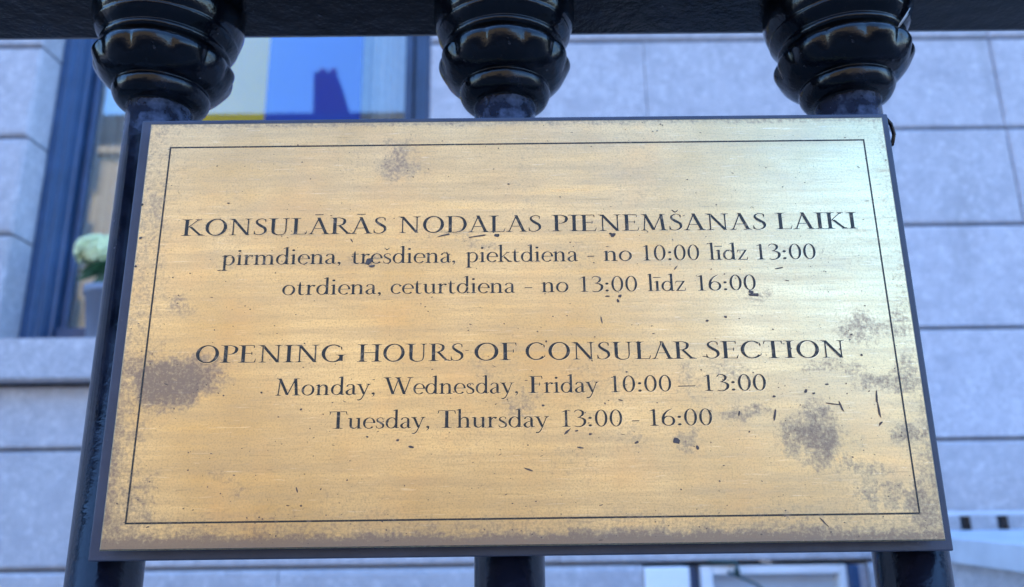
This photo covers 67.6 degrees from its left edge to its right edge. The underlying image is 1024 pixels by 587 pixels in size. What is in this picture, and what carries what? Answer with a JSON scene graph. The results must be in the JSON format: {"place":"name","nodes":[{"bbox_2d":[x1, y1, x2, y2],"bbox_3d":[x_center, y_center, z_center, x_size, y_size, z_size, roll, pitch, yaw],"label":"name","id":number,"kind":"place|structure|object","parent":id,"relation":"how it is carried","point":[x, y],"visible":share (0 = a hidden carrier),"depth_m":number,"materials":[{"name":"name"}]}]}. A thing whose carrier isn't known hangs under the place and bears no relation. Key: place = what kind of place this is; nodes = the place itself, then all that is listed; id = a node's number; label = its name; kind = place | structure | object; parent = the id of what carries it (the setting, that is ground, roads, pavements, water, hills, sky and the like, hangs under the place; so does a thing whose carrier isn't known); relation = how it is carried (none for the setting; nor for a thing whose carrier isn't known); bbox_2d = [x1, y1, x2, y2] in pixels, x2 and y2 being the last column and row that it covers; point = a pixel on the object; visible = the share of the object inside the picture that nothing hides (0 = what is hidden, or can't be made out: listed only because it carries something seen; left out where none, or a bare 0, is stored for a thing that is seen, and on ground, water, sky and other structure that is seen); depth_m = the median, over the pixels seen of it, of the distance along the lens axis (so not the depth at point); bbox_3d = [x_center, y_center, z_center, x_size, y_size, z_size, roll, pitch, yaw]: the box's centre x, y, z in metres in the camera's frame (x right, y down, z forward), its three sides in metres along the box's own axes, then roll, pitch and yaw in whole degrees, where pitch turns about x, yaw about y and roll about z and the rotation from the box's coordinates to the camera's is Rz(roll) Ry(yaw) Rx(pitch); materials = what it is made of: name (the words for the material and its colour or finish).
{"place":"outdoors","nodes":[
{"label":"outdoors","id":0,"kind":"place"},
{"bbox_2d":[0,31,1023,586],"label":"stone building","id":1,"kind":"structure","parent":0,"point":[952,107],"depth_m":2.21,"materials":[{"name":"stone"}]},
{"bbox_2d":[70,84,107,327],"bbox_3d":[-1.413,-0.531,2.557,0.073,1.430,0.017,-1,-15,2],"label":"net curtain","id":2,"kind":"object","parent":1,"relation":"hanging from","point":[91,189],"visible":0.06,"depth_m":2.50,"materials":[{"name":"white fabric"}]},
{"bbox_2d":[73,234,108,337],"bbox_3d":[-1.140,-0.018,2.151,0.206,0.311,0.146,-1,-15,0],"label":"potted flower","id":3,"kind":"object","parent":1,"relation":"on","point":[90,250],"visible":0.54,"depth_m":2.12,"materials":[{"name":"white plant"}]},
{"bbox_2d":[19,36,430,337],"bbox_3d":[-0.845,-0.570,2.465,1.187,1.539,0.120,-1,-15,0],"label":"window","id":4,"kind":"structure","parent":1,"relation":"in","point":[53,271],"depth_m":2.39,"materials":[{"name":"blue paint"}]},
{"bbox_2d":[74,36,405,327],"bbox_3d":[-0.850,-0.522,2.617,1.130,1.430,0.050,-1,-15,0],"label":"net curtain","id":5,"kind":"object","parent":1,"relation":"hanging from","point":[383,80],"visible":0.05,"depth_m":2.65,"materials":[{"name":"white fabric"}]},
{"bbox_2d":[202,37,363,120],"bbox_3d":[-0.825,-0.623,2.557,0.699,1.154,0.018,-1,-15,0],"label":"flag","id":6,"kind":"object","parent":1,"relation":"attached to","point":[299,78],"visible":0.19,"depth_m":2.58,"materials":[{"name":"fabric"}]},
{"bbox_2d":[641,560,867,586],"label":"window","id":7,"kind":"structure","parent":1,"relation":"in","point":[730,574],"depth_m":1.97,"materials":[{"name":"white paint"}]},
{"label":"ground","id":8,"kind":"structure","parent":0,"visible":0},
{"bbox_2d":[950,529,1023,586],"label":"entrance parapet","id":9,"kind":"structure","parent":8,"relation":"on","point":[987,558],"depth_m":1.42,"materials":[{"name":"stone"}]},
{"bbox_2d":[948,511,1023,529],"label":"handrail","id":10,"kind":"object","parent":9,"relation":"on","point":[965,521],"visible":0.82,"depth_m":1.79,"materials":[{"name":"grey metal"}]},
{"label":"plinth","id":11,"kind":"structure","parent":0,"visible":0},
{"bbox_2d":[0,0,1023,586],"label":"iron railing","id":12,"kind":"object","parent":11,"relation":"on","point":[162,60],"visible":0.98,"depth_m":0.32,"materials":[{"name":"black metal"}]},
{"bbox_2d":[88,114,952,561],"bbox_3d":[0.007,0.009,0.296,0.312,0.174,0.025,-1,-15,0],"label":"brass plaque","id":13,"kind":"object","parent":12,"relation":"attached to","point":[514,336],"visible":1,"depth_m":0.28,"materials":[{"name":"metal"}]}
]}

